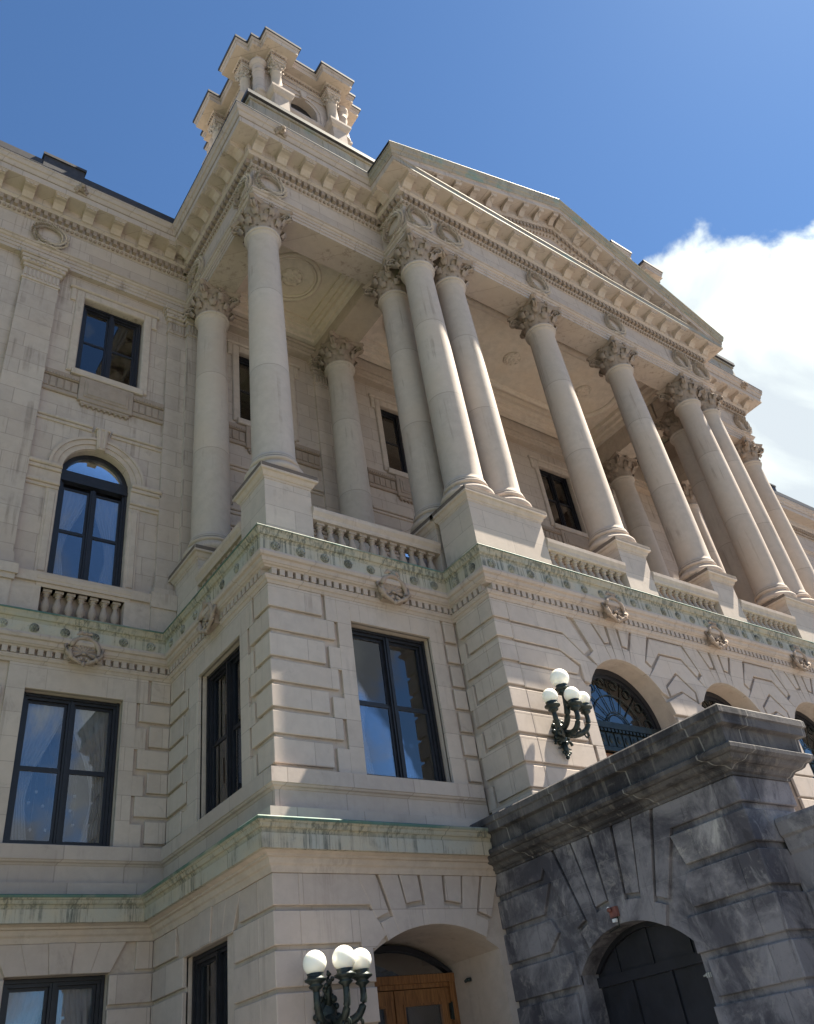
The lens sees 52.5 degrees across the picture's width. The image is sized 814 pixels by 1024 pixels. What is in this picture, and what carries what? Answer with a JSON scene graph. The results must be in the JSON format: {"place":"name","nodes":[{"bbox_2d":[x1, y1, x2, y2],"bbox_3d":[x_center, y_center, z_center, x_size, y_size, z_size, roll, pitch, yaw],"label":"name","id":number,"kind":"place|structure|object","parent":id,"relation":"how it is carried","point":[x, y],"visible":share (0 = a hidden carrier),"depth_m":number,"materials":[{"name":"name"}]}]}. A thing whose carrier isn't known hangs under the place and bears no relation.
{"place":"outdoors","nodes":[
{"label":"outdoors","id":0,"kind":"place"},
{"bbox_2d":[0,0,813,507],"label":"sky","id":1,"kind":"structure","parent":0,"point":[680,131],"materials":[{"name":"blue"}]},
{"label":"ground","id":2,"kind":"structure","parent":0,"visible":0},
{"bbox_2d":[0,26,813,1023],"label":"courthouse","id":3,"kind":"structure","parent":2,"relation":"on","point":[434,470],"depth_m":22.08,"materials":[{"name":"stone"}]},
{"bbox_2d":[5,991,43,1023],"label":"curtain","id":4,"kind":"object","parent":3,"relation":"hanging from","point":[24,1007],"visible":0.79,"depth_m":15.25,"materials":[{"name":"white fabric"}]},
{"bbox_2d":[10,703,63,839],"bbox_3d":[-8.021,5.630,17.895,0.920,3.100,0.090,17,-43,-32],"label":"curtain","id":5,"kind":"object","parent":3,"relation":"hanging from","point":[40,717],"visible":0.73,"depth_m":18.18,"materials":[{"name":"white fabric"}]},
{"bbox_2d":[0,975,104,1023],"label":"window","id":6,"kind":"structure","parent":3,"relation":"in","point":[51,987],"depth_m":15.45,"materials":[{"name":"black paint"}]},
{"bbox_2d":[2,691,119,845],"bbox_3d":[-7.497,5.637,18.042,2.190,3.320,0.165,17,-43,-32],"label":"window","id":7,"kind":"structure","parent":3,"relation":"in","point":[63,770],"depth_m":18.13,"materials":[{"name":"black paint"}]},
{"bbox_2d":[53,490,86,574],"bbox_3d":[-8.966,0.617,21.939,0.780,3.000,0.090,17,-43,-32],"label":"curtain","id":8,"kind":"object","parent":3,"relation":"hanging from","point":[73,504],"visible":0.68,"depth_m":22.27,"materials":[{"name":"white fabric"}]},
{"bbox_2d":[56,988,91,1023],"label":"curtain","id":9,"kind":"object","parent":3,"relation":"hanging from","point":[73,1006],"visible":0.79,"depth_m":15.70,"materials":[{"name":"white fabric"}]},
{"bbox_2d":[47,455,127,586],"bbox_3d":[-8.576,0.158,22.349,1.880,4.270,0.190,17,-43,-32],"label":"window","id":10,"kind":"structure","parent":3,"relation":"in","point":[101,476],"depth_m":22.66,"materials":[{"name":"black paint"}]},
{"bbox_2d":[74,709,108,842],"bbox_3d":[-7.200,5.879,18.428,0.940,3.100,0.090,17,-43,-32],"label":"curtain","id":11,"kind":"object","parent":3,"relation":"hanging from","point":[92,732],"visible":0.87,"depth_m":18.77,"materials":[{"name":"white fabric"}]},
{"bbox_2d":[95,498,117,584],"bbox_3d":[-8.300,0.819,22.372,0.780,3.000,0.090,17,-43,-32],"label":"curtain","id":12,"kind":"object","parent":3,"relation":"hanging from","point":[106,512],"visible":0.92,"depth_m":22.70,"materials":[{"name":"white fabric"}]},
{"bbox_2d":[75,304,140,386],"bbox_3d":[-9.463,-5.143,26.145,1.910,3.170,0.165,17,-43,-32],"label":"window","id":13,"kind":"structure","parent":3,"relation":"in","point":[108,346],"depth_m":26.27,"materials":[{"name":"blue glass"}]},
{"bbox_2d":[191,941,227,1023],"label":"window","id":14,"kind":"structure","parent":3,"relation":"in","point":[209,968],"depth_m":14.82,"materials":[{"name":"black paint"}]},
{"bbox_2d":[206,645,241,813],"bbox_3d":[-3.745,4.614,17.505,0.165,3.350,2.130,17,-43,-32],"label":"window","id":15,"kind":"structure","parent":3,"relation":"in","point":[223,710],"depth_m":17.77,"materials":[{"name":"black paint"}]},
{"bbox_2d":[239,356,250,420],"bbox_3d":[-5.084,-4.023,28.854,2.000,3.150,0.165,17,-43,-32],"label":"window","id":16,"kind":"structure","parent":3,"relation":"in","point":[244,375],"depth_m":28.70,"materials":[{"name":"black glass"}]},
{"bbox_2d":[303,945,371,1023],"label":"wall lamp","id":17,"kind":"object","parent":3,"relation":"attached to","point":[347,960],"visible":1,"depth_m":12.56,"materials":[{"name":"white glass"}]},
{"bbox_2d":[360,713,373,773],"bbox_3d":[-0.829,4.142,17.515,0.830,3.150,0.090,17,-43,-32],"label":"curtain","id":18,"kind":"object","parent":3,"relation":"hanging from","point":[369,768],"visible":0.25,"depth_m":16.82,"materials":[{"name":"white fabric"}]},
{"bbox_2d":[380,409,407,472],"bbox_3d":[-0.230,-2.548,32.009,2.000,3.150,0.165,17,-43,-32],"label":"window","id":19,"kind":"structure","parent":3,"relation":"in","point":[391,424],"depth_m":31.95,"materials":[{"name":"black glass"}]},
{"bbox_2d":[351,627,445,781],"bbox_3d":[-0.296,4.151,17.684,2.150,3.390,0.165,17,-43,-32],"label":"window","id":20,"kind":"structure","parent":3,"relation":"in","point":[395,693],"depth_m":17.84,"materials":[{"name":"blue glass"}]},
{"bbox_2d":[374,946,460,1023],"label":"door","id":21,"kind":"structure","parent":3,"relation":"in","point":[395,993],"depth_m":15.55,"materials":[{"name":"brown wood"}]},
{"bbox_2d":[464,977,471,982],"bbox_3d":[1.148,8.861,15.615,0.163,0.084,0.095,17,-43,-32],"label":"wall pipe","id":22,"kind":"object","parent":3,"relation":"attached to","point":[469,979],"depth_m":15.60,"materials":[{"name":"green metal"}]},
{"bbox_2d":[539,469,581,531],"bbox_3d":[6.648,-0.457,36.480,2.000,3.150,0.165,17,-43,-32],"label":"window","id":23,"kind":"structure","parent":3,"relation":"in","point":[557,490],"depth_m":36.71,"materials":[{"name":"black glass"}]},
{"bbox_2d":[542,669,591,759],"bbox_3d":[3.459,4.283,17.737,1.260,1.915,0.800,3,-37,-16],"label":"wall lamp","id":24,"kind":"object","parent":3,"relation":"attached to","point":[575,700],"visible":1,"depth_m":17.58,"materials":[{"name":"black metal"}]},
{"bbox_2d":[469,703,813,1023],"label":"stair wing","id":25,"kind":"structure","parent":2,"relation":"on","point":[686,846],"depth_m":13.15,"materials":[{"name":"grey stone"}]},
{"bbox_2d":[607,906,619,932],"bbox_3d":[3.356,6.677,13.546,0.120,0.365,0.282,17,-43,-32],"label":"alarm bell","id":26,"kind":"object","parent":25,"relation":"attached to","point":[613,911],"visible":1,"depth_m":13.53,"materials":[{"name":"red paint"}]},
{"bbox_2d":[703,972,711,977],"bbox_3d":[4.373,6.756,12.038,0.060,0.060,0.122,17,-43,-32],"label":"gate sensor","id":27,"kind":"object","parent":25,"relation":"attached to","point":[708,974],"visible":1,"depth_m":12.00,"materials":[{"name":"grey metal"}]}
]}

